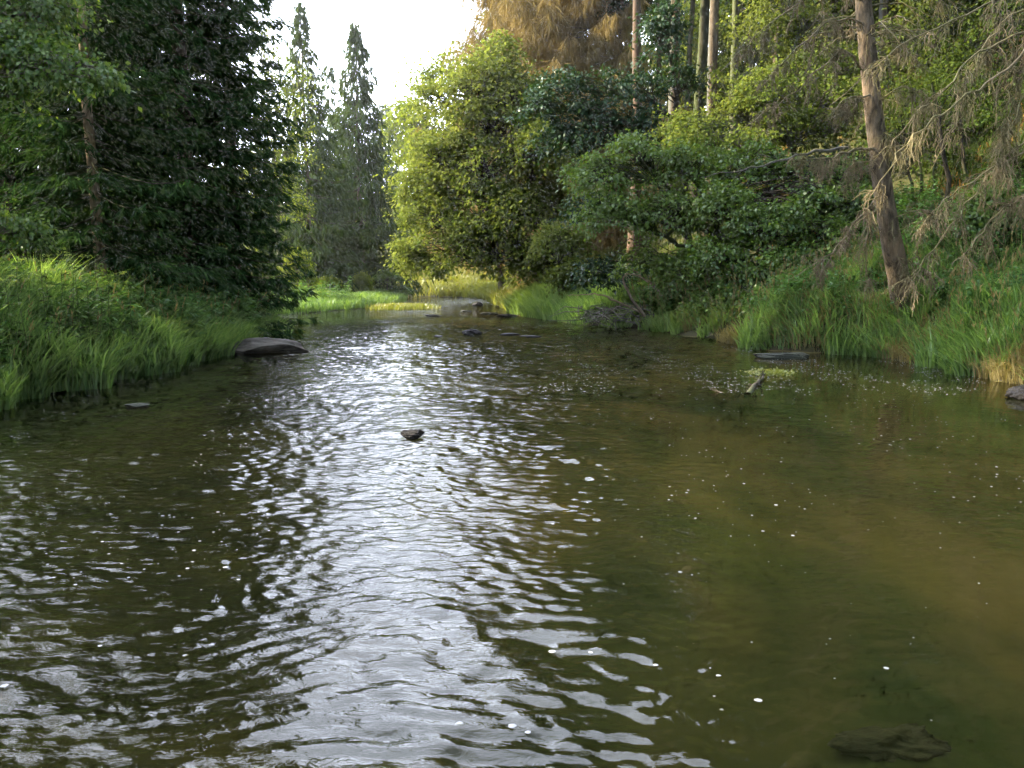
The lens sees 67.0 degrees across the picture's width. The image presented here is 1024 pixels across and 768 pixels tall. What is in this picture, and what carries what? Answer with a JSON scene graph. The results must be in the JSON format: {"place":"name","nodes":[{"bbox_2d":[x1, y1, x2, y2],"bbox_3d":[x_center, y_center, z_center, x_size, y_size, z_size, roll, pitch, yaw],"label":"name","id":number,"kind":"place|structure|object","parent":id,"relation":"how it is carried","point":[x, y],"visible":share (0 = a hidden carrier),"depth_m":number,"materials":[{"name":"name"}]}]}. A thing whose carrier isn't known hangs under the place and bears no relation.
{"place":"outdoors","nodes":[
{"label":"outdoors","id":0,"kind":"place"},
{"bbox_2d":[38,0,728,196],"label":"sky","id":1,"kind":"structure","parent":0,"point":[395,30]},
{"bbox_2d":[356,302,441,310],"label":"grass","id":2,"kind":"structure","parent":0,"point":[399,306],"depth_m":39.75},
{"bbox_2d":[0,296,1021,745],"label":"river water","id":3,"kind":"structure","parent":0,"point":[832,362],"depth_m":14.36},
{"bbox_2d":[124,403,149,407],"bbox_3d":[-4.925,0.284,10.162,0.324,0.055,0.180,-2,8,-16],"label":"river stone","id":4,"kind":"object","parent":3,"relation":"on","point":[136,405],"visible":1,"depth_m":10.13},
{"bbox_2d":[401,429,424,440],"bbox_3d":[-1.044,0.535,8.167,0.268,0.124,0.144,-2,8,-17],"label":"river stone","id":5,"kind":"object","parent":3,"relation":"in","point":[411,434],"visible":1,"depth_m":8.13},
{"bbox_2d":[462,329,481,335],"bbox_3d":[-1.177,-1.514,22.710,0.600,0.208,0.371,0,8,0],"label":"river stone","id":6,"kind":"object","parent":3,"relation":"on","point":[472,332],"visible":0.98,"depth_m":22.58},
{"bbox_2d":[0,325,1019,733],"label":"foam","id":7,"kind":"object","parent":3,"relation":"on","point":[552,523],"visible":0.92,"depth_m":6.68,"materials":[{"name":"grey"}]},
{"bbox_2d":[709,370,765,402],"bbox_3d":[3.865,0.041,12.181,0.604,0.509,2.350,6,10,37],"label":"drift log","id":8,"kind":"object","parent":3,"relation":"in","point":[748,394],"visible":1,"depth_m":11.71,"materials":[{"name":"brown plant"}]},
{"bbox_2d":[740,366,797,376],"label":"water weed","id":9,"kind":"object","parent":3,"relation":"on","point":[777,372],"visible":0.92,"depth_m":13.40,"materials":[{"name":"green plant"}]},
{"bbox_2d":[753,352,809,359],"bbox_3d":[5.667,-0.580,16.265,1.231,0.185,0.473,0,8,3],"label":"river stone","id":10,"kind":"object","parent":3,"relation":"in","point":[795,355],"visible":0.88,"depth_m":16.09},
{"bbox_2d":[1004,384,1023,400],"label":"river stone","id":11,"kind":"object","parent":3,"relation":"in","point":[1016,392],"visible":0.99,"depth_m":10.79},
{"bbox_2d":[0,1,1023,767],"bbox_3d":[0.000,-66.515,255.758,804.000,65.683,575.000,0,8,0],"label":"ground","id":12,"kind":"structure","parent":0,"point":[356,679],"depth_m":6.11,"materials":[{"name":"soil"}]},
{"bbox_2d":[0,275,21,362],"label":"flowering herb","id":13,"kind":"object","parent":12,"relation":"on","point":[4,306],"visible":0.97,"depth_m":10.56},
{"bbox_2d":[7,258,35,364],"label":"flowering herb","id":14,"kind":"object","parent":12,"relation":"on","point":[29,278],"visible":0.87,"depth_m":10.73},
{"bbox_2d":[0,198,73,256],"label":"shrub","id":15,"kind":"object","parent":12,"relation":"on","point":[19,230],"visible":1,"depth_m":12.23,"materials":[{"name":"green plant"}]},
{"bbox_2d":[30,254,56,340],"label":"flowering herb","id":16,"kind":"object","parent":12,"relation":"on","point":[47,255],"visible":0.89,"depth_m":11.33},
{"bbox_2d":[32,268,58,399],"bbox_3d":[-6.579,-0.700,11.004,0.294,1.885,0.302,-2,8,-15],"label":"flowering herb","id":17,"kind":"object","parent":12,"relation":"on","point":[47,283],"visible":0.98,"depth_m":10.97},
{"bbox_2d":[52,267,76,398],"bbox_3d":[-6.458,-0.731,11.200,0.310,1.912,0.286,-2,8,-16],"label":"flowering herb","id":18,"kind":"object","parent":12,"relation":"on","point":[60,309],"visible":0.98,"depth_m":11.15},
{"bbox_2d":[0,17,139,257],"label":"spruce tree","id":19,"kind":"object","parent":12,"relation":"on","point":[34,203],"depth_m":27.17,"materials":[{"name":"green plant"}]},
{"bbox_2d":[59,241,81,353],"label":"flowering herb","id":20,"kind":"object","parent":12,"relation":"on","point":[67,262],"visible":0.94,"depth_m":11.51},
{"bbox_2d":[0,0,146,130],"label":"alder tree","id":21,"kind":"object","parent":12,"relation":"on","point":[25,58],"visible":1,"depth_m":11.35,"materials":[{"name":"green plant"}]},
{"bbox_2d":[64,254,87,348],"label":"flowering herb","id":22,"kind":"object","parent":12,"relation":"on","point":[77,303],"visible":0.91,"depth_m":11.81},
{"bbox_2d":[0,0,179,275],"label":"spruce tree","id":23,"kind":"object","parent":12,"relation":"on","point":[7,176],"visible":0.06,"depth_m":18.39,"materials":[{"name":"green plant"}]},
{"bbox_2d":[80,279,101,354],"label":"flowering herb","id":24,"kind":"object","parent":12,"relation":"on","point":[88,307],"visible":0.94,"depth_m":11.94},
{"bbox_2d":[86,253,107,349],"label":"flowering herb","id":25,"kind":"object","parent":12,"relation":"on","point":[97,289],"visible":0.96,"depth_m":12.34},
{"bbox_2d":[101,264,118,383],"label":"flowering herb","id":26,"kind":"object","parent":12,"relation":"on","point":[107,275],"visible":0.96,"depth_m":12.53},
{"bbox_2d":[0,0,247,294],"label":"spruce tree","id":27,"kind":"object","parent":12,"relation":"on","point":[116,179],"visible":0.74,"depth_m":15.82,"materials":[{"name":"green plant"}]},
{"bbox_2d":[119,271,138,348],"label":"flowering herb","id":28,"kind":"object","parent":12,"relation":"on","point":[130,306],"visible":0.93,"depth_m":13.16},
{"bbox_2d":[18,0,241,278],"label":"spruce tree","id":29,"kind":"object","parent":12,"relation":"on","point":[75,213],"visible":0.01,"depth_m":23.76,"materials":[{"name":"green plant"}]},
{"bbox_2d":[0,253,280,372],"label":"undergrowth","id":30,"kind":"object","parent":12,"relation":"on","point":[243,303],"visible":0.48,"depth_m":14.75,"materials":[{"name":"green plant"}]},
{"bbox_2d":[4,258,280,364],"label":"seed stalks","id":31,"kind":"object","parent":12,"relation":"on","point":[72,316],"visible":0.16,"depth_m":14.62,"materials":[{"name":"green plant"}]},
{"bbox_2d":[0,250,295,421],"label":"grass","id":32,"kind":"structure","parent":12,"relation":"on","point":[163,348],"depth_m":12.19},
{"bbox_2d":[55,0,319,345],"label":"spruce tree","id":33,"kind":"object","parent":12,"relation":"on","point":[207,62],"visible":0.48,"depth_m":19.78,"materials":[{"name":"green plant"}]},
{"bbox_2d":[144,0,332,342],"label":"spruce tree","id":34,"kind":"object","parent":12,"relation":"on","point":[278,66],"visible":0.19,"depth_m":26.24,"materials":[{"name":"green plant"}]},
{"bbox_2d":[231,337,308,355],"bbox_3d":[-5.753,-0.827,17.505,2.075,0.463,1.114,4,9,26],"label":"boulder","id":35,"kind":"object","parent":12,"relation":"on","point":[260,345],"visible":0.7,"depth_m":17.24,"materials":[{"name":"grey stone"}]},
{"bbox_2d":[240,17,334,267],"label":"birch tree","id":36,"kind":"object","parent":12,"relation":"on","point":[286,154],"visible":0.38,"depth_m":44.60,"materials":[{"name":"green plant"}]},
{"bbox_2d":[276,247,323,294],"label":"shrub","id":37,"kind":"object","parent":12,"relation":"on","point":[286,260],"visible":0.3,"depth_m":42.41,"materials":[{"name":"green plant"}]},
{"bbox_2d":[273,276,352,303],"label":"undergrowth","id":38,"kind":"object","parent":12,"relation":"on","point":[323,293],"visible":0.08,"depth_m":41.06,"materials":[{"name":"green plant"}]},
{"bbox_2d":[244,2,390,292],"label":"spruce tree","id":39,"kind":"object","parent":12,"relation":"on","point":[326,266],"visible":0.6,"depth_m":51.50,"materials":[{"name":"green plant"}]},
{"bbox_2d":[294,64,356,284],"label":"spruce tree","id":40,"kind":"object","parent":12,"relation":"on","point":[330,76],"visible":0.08,"depth_m":68.78,"materials":[{"name":"green plant"}]},
{"bbox_2d":[320,274,342,288],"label":"shrub","id":41,"kind":"object","parent":12,"relation":"on","point":[335,280],"visible":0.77,"depth_m":49.31,"materials":[{"name":"green plant"}]},
{"bbox_2d":[275,287,408,314],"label":"grass","id":42,"kind":"structure","parent":12,"relation":"on","point":[360,299],"depth_m":41.12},
{"bbox_2d":[351,270,377,291],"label":"willow shrub","id":43,"kind":"object","parent":12,"relation":"on","point":[362,280],"visible":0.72,"depth_m":51.19,"materials":[{"name":"green plant"}]},
{"bbox_2d":[294,21,435,299],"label":"spruce tree","id":44,"kind":"object","parent":12,"relation":"on","point":[370,212],"visible":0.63,"depth_m":57.20,"materials":[{"name":"green plant"}]},
{"bbox_2d":[363,104,401,211],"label":"spruce tree","id":45,"kind":"object","parent":12,"relation":"on","point":[383,113],"visible":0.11,"depth_m":106.62,"materials":[{"name":"green plant"}]},
{"bbox_2d":[369,269,413,297],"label":"shrub","id":46,"kind":"object","parent":12,"relation":"on","point":[388,277],"visible":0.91,"depth_m":55.20,"materials":[{"name":"green plant"}]},
{"bbox_2d":[378,95,431,231],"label":"deciduous tree","id":47,"kind":"object","parent":12,"relation":"on","point":[396,143],"visible":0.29,"depth_m":80.41,"materials":[{"name":"green plant"}]},
{"bbox_2d":[373,39,504,289],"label":"maple tree","id":48,"kind":"object","parent":12,"relation":"on","point":[432,74],"visible":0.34,"depth_m":47.48,"materials":[{"name":"green plant"}]},
{"bbox_2d":[378,27,591,295],"bbox_3d":[-1.057,-10.241,36.286,10.572,12.654,8.246,0,8,0],"label":"maple tree","id":49,"kind":"object","parent":12,"relation":"on","point":[488,104],"visible":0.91,"depth_m":34.95,"materials":[{"name":"green plant"}]},
{"bbox_2d":[373,248,613,309],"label":"grass","id":50,"kind":"structure","parent":12,"relation":"on","point":[471,285],"depth_m":62.06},
{"bbox_2d":[424,0,566,280],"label":"deciduous tree","id":51,"kind":"object","parent":12,"relation":"on","point":[460,92],"visible":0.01,"depth_m":48.85,"materials":[{"name":"green plant"}]},
{"bbox_2d":[432,0,601,283],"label":"dead spruce","id":52,"kind":"object","parent":12,"relation":"on","point":[474,18],"depth_m":48.02,"materials":[{"name":"brown plant"}]},
{"bbox_2d":[505,177,572,293],"bbox_3d":[2.078,-7.059,39.535,4.549,7.356,4.705,-5,9,-33],"label":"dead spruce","id":53,"kind":"object","parent":12,"relation":"on","point":[510,292],"visible":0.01,"depth_m":39.60,"materials":[{"name":"brown plant"}]},
{"bbox_2d":[405,0,706,285],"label":"dead spruce","id":54,"kind":"object","parent":12,"relation":"on","point":[544,30],"visible":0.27,"depth_m":41.04,"materials":[{"name":"brown plant"}]},
{"bbox_2d":[518,213,601,295],"bbox_3d":[1.875,-4.806,30.661,2.693,3.933,2.749,6,10,38],"label":"shrub","id":55,"kind":"object","parent":12,"relation":"on","point":[561,246],"visible":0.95,"depth_m":30.35,"materials":[{"name":"green plant"}]},
{"bbox_2d":[536,256,610,300],"bbox_3d":[2.427,-3.825,29.727,3.077,2.184,2.038,0,8,0],"label":"shrub","id":56,"kind":"object","parent":12,"relation":"on","point":[558,278],"visible":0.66,"depth_m":29.43,"materials":[{"name":"green plant"}]},
{"bbox_2d":[494,259,687,325],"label":"grass","id":57,"kind":"structure","parent":12,"relation":"on","point":[531,301],"depth_m":29.56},
{"bbox_2d":[547,302,654,331],"bbox_3d":[3.132,-2.187,25.133,3.986,0.945,2.593,0,8,0],"label":"root tangle","id":58,"kind":"object","parent":12,"relation":"on","point":[603,308],"visible":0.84,"depth_m":24.94,"materials":[{"name":"brown plant"}]},
{"bbox_2d":[504,0,718,295],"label":"lime tree","id":59,"kind":"object","parent":12,"relation":"on","point":[601,118],"visible":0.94,"depth_m":27.71,"materials":[{"name":"green plant"}]},
{"bbox_2d":[582,0,665,247],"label":"pine tree","id":60,"kind":"object","parent":12,"relation":"on","point":[616,4],"visible":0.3,"depth_m":43.38,"materials":[{"name":"green plant"}]},
{"bbox_2d":[592,253,668,298],"bbox_3d":[4.583,-3.710,27.748,3.467,2.248,2.512,0,8,0],"label":"shrub","id":61,"kind":"object","parent":12,"relation":"on","point":[646,272],"visible":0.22,"depth_m":27.45,"materials":[{"name":"green plant"}]},
{"bbox_2d":[626,0,641,264],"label":"pine tree","id":62,"kind":"object","parent":12,"relation":"on","point":[636,51],"visible":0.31,"depth_m":31.30,"materials":[{"name":"brown plant"}]},
{"bbox_2d":[642,0,661,188],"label":"pine tree","id":63,"kind":"object","parent":12,"relation":"on","point":[659,64],"visible":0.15,"depth_m":42.89,"materials":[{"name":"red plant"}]},
{"bbox_2d":[608,14,704,199],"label":"deciduous tree","id":64,"kind":"object","parent":12,"relation":"on","point":[644,69],"visible":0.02,"depth_m":56.91,"materials":[{"name":"green plant"}]},
{"bbox_2d":[647,0,687,196],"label":"spruce tree","id":65,"kind":"object","parent":12,"relation":"on","point":[663,56],"depth_m":66.03,"materials":[{"name":"green plant"}]},
{"bbox_2d":[662,0,679,230],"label":"pine tree","id":66,"kind":"object","parent":12,"relation":"on","point":[670,105],"visible":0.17,"depth_m":34.39,"materials":[{"name":"brown plant"}]},
{"bbox_2d":[626,0,738,194],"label":"deciduous tree","id":67,"kind":"object","parent":12,"relation":"on","point":[683,97],"visible":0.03,"depth_m":53.17,"materials":[{"name":"green plant"}]},
{"bbox_2d":[680,0,694,190],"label":"pine tree","id":68,"kind":"object","parent":12,"relation":"on","point":[690,40],"visible":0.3,"depth_m":40.82,"materials":[{"name":"brown plant"}]},
{"bbox_2d":[664,0,729,188],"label":"spruce tree","id":69,"kind":"object","parent":12,"relation":"on","point":[697,50],"depth_m":58.20,"materials":[{"name":"green plant"}]},
{"bbox_2d":[688,0,709,205],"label":"pine tree","id":70,"kind":"object","parent":12,"relation":"on","point":[703,35],"visible":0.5,"depth_m":32.29,"materials":[{"name":"brown plant"}]},
{"bbox_2d":[702,0,718,235],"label":"pine tree","id":71,"kind":"object","parent":12,"relation":"on","point":[713,35],"visible":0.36,"depth_m":29.36,"materials":[{"name":"brown plant"}]},
{"bbox_2d":[553,127,893,322],"bbox_3d":[6.048,-4.777,22.823,9.962,5.988,6.310,3,8,19],"label":"hazel tree","id":72,"kind":"object","parent":12,"relation":"on","point":[719,204],"visible":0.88,"depth_m":22.97,"materials":[{"name":"green plant"}]},
{"bbox_2d":[704,146,847,177],"bbox_3d":[7.370,-6.159,21.414,4.403,0.995,0.428,-1,8,-10],"label":"tree branch","id":73,"kind":"object","parent":72,"relation":"attached to","point":[817,150],"visible":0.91,"depth_m":21.50,"materials":[{"name":"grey wood"}]},
{"bbox_2d":[728,0,739,167],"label":"pine tree","id":74,"kind":"object","parent":12,"relation":"on","point":[735,7],"visible":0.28,"depth_m":36.01,"materials":[{"name":"brown plant"}]},
{"bbox_2d":[645,0,826,132],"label":"deciduous tree","id":75,"kind":"object","parent":12,"relation":"on","point":[696,24],"visible":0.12,"depth_m":49.03,"materials":[{"name":"green plant"}]},
{"bbox_2d":[665,0,825,156],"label":"deciduous tree","id":76,"kind":"object","parent":12,"relation":"on","point":[740,69],"visible":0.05,"depth_m":41.68,"materials":[{"name":"green plant"}]},
{"bbox_2d":[719,0,783,159],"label":"pine tree","id":77,"kind":"object","parent":12,"relation":"on","point":[726,1],"visible":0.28,"depth_m":34.64,"materials":[{"name":"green plant"}]},
{"bbox_2d":[643,0,891,167],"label":"beech tree","id":78,"kind":"object","parent":12,"relation":"on","point":[745,108],"visible":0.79,"depth_m":26.57,"materials":[{"name":"green plant"}]},
{"bbox_2d":[719,0,897,156],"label":"deciduous tree","id":79,"kind":"object","parent":12,"relation":"on","point":[803,37],"visible":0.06,"depth_m":37.23,"materials":[{"name":"green plant"}]},
{"bbox_2d":[598,229,1023,379],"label":"grass","id":80,"kind":"structure","parent":12,"relation":"on","point":[932,355],"depth_m":16.75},
{"bbox_2d":[622,273,654,316],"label":"driftwood branch","id":81,"kind":"object","parent":80,"relation":"on","point":[641,311],"visible":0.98,"depth_m":24.17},
{"bbox_2d":[569,293,639,312],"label":"driftwood branch","id":82,"kind":"object","parent":81,"relation":"attached to","point":[622,304],"visible":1,"depth_m":24.23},
{"bbox_2d":[602,0,1023,286],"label":"undergrowth","id":83,"kind":"object","parent":12,"relation":"on","point":[1021,138],"visible":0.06,"depth_m":25.56,"materials":[{"name":"green plant"}]},
{"bbox_2d":[617,162,1023,334],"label":"undergrowth","id":84,"kind":"object","parent":12,"relation":"on","point":[906,195],"visible":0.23,"depth_m":18.07,"materials":[{"name":"green plant"}]},
{"bbox_2d":[627,202,1023,379],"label":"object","id":85,"kind":"object","parent":12,"relation":"on","point":[951,277],"visible":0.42,"depth_m":17.39,"materials":[{"name":"green plant"}]},
{"bbox_2d":[786,142,868,198],"bbox_3d":[11.134,-7.120,26.311,3.450,2.126,2.310,0,8,0],"label":"shrub","id":86,"kind":"object","parent":12,"relation":"on","point":[833,153],"visible":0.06,"depth_m":25.88,"materials":[{"name":"green plant"}]},
{"bbox_2d":[825,0,837,115],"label":"pine tree","id":87,"kind":"object","parent":12,"relation":"on","point":[834,1],"visible":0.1,"depth_m":35.85,"materials":[{"name":"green plant"}]},
{"bbox_2d":[792,232,874,270],"bbox_3d":[9.162,-3.418,21.238,2.638,1.657,2.102,0,8,0],"label":"shrub","id":88,"kind":"object","parent":12,"relation":"on","point":[833,242],"visible":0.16,"depth_m":20.98,"materials":[{"name":"green plant"}]},
{"bbox_2d":[657,19,1023,293],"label":"undergrowth","id":89,"kind":"object","parent":12,"relation":"on","point":[943,187],"visible":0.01,"depth_m":23.60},
{"bbox_2d":[720,0,968,319],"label":"dead spruce","id":90,"kind":"object","parent":12,"relation":"on","point":[895,259],"visible":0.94,"depth_m":15.51,"materials":[{"name":"brown plant"}]},
{"bbox_2d":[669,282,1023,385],"bbox_3d":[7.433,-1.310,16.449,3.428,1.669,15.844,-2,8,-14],"label":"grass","id":91,"kind":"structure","parent":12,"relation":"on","point":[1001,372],"depth_m":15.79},
{"bbox_2d":[781,0,973,131],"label":"deciduous tree","id":92,"kind":"object","parent":12,"relation":"on","point":[855,40],"visible":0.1,"depth_m":35.61,"materials":[{"name":"green plant"}]},
{"bbox_2d":[877,0,888,93],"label":"pine tree","id":93,"kind":"object","parent":12,"relation":"on","point":[882,13],"visible":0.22,"depth_m":32.10,"materials":[{"name":"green plant"}]},
{"bbox_2d":[827,723,952,762],"bbox_3d":[1.845,1.764,3.759,0.705,0.161,0.327,-1,8,-6],"label":"sunken rock","id":94,"kind":"object","parent":12,"relation":"on","point":[915,742],"visible":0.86,"depth_m":3.70,"materials":[{"name":"stone"}]},
{"bbox_2d":[834,45,963,199],"bbox_3d":[11.137,-7.316,22.159,3.516,4.686,4.105,0,8,0],"label":"young tree","id":95,"kind":"object","parent":12,"relation":"on","point":[903,142],"visible":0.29,"depth_m":22.17,"materials":[{"name":"green plant"}]},
{"bbox_2d":[843,33,997,203],"bbox_3d":[11.222,-7.275,21.556,3.946,4.870,3.549,-6,10,-36],"label":"young tree","id":96,"kind":"object","parent":12,"relation":"on","point":[919,161],"visible":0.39,"depth_m":21.66,"materials":[{"name":"green plant"}]},
{"bbox_2d":[832,0,1023,313],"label":"dead spruce","id":97,"kind":"object","parent":12,"relation":"on","point":[1000,146],"visible":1,"depth_m":12.70,"materials":[{"name":"brown plant"}]},
{"bbox_2d":[835,0,1023,177],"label":"beech tree","id":98,"kind":"object","parent":12,"relation":"on","point":[951,156],"visible":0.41,"depth_m":25.23,"materials":[{"name":"green plant"}]},
{"bbox_2d":[887,0,979,60],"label":"deciduous tree","id":99,"kind":"object","parent":12,"relation":"on","point":[920,8],"depth_m":36.93,"materials":[{"name":"green plant"}]},
{"bbox_2d":[930,0,943,57],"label":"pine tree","id":100,"kind":"object","parent":12,"relation":"on","point":[937,32],"visible":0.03,"depth_m":34.03,"materials":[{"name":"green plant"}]},
{"bbox_2d":[855,1,1023,204],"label":"young tree","id":101,"kind":"object","parent":12,"relation":"on","point":[945,166],"visible":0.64,"depth_m":19.20,"materials":[{"name":"green plant"}]},
{"bbox_2d":[884,49,1012,196],"bbox_3d":[11.971,-7.267,21.829,3.289,4.409,4.300,-3,9,-22],"label":"young tree","id":102,"kind":"object","parent":12,"relation":"on","point":[936,150],"visible":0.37,"depth_m":21.68,"materials":[{"name":"green plant"}]},
{"bbox_2d":[890,44,1018,188],"bbox_3d":[12.284,-7.622,21.258,3.871,4.737,3.741,-3,9,-23],"label":"young tree","id":103,"kind":"object","parent":12,"relation":"on","point":[964,167],"visible":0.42,"depth_m":21.21,"materials":[{"name":"green plant"}]},
{"bbox_2d":[905,0,1022,71],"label":"deciduous tree","id":104,"kind":"object","parent":12,"relation":"on","point":[969,9],"visible":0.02,"depth_m":33.88,"materials":[{"name":"green plant"}]},
{"bbox_2d":[915,175,1023,239],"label":"shrub","id":105,"kind":"object","parent":12,"relation":"on","point":[970,213],"visible":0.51,"depth_m":17.38,"materials":[{"name":"green plant"}]},
{"bbox_2d":[961,136,1023,186],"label":"shrub","id":106,"kind":"object","parent":12,"relation":"on","point":[1020,164],"visible":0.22,"depth_m":20.35,"materials":[{"name":"green plant"}]},
{"bbox_2d":[986,0,1001,29],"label":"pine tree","id":107,"kind":"object","parent":12,"relation":"on","point":[994,12],"visible":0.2,"depth_m":31.02,"materials":[{"name":"green plant"}]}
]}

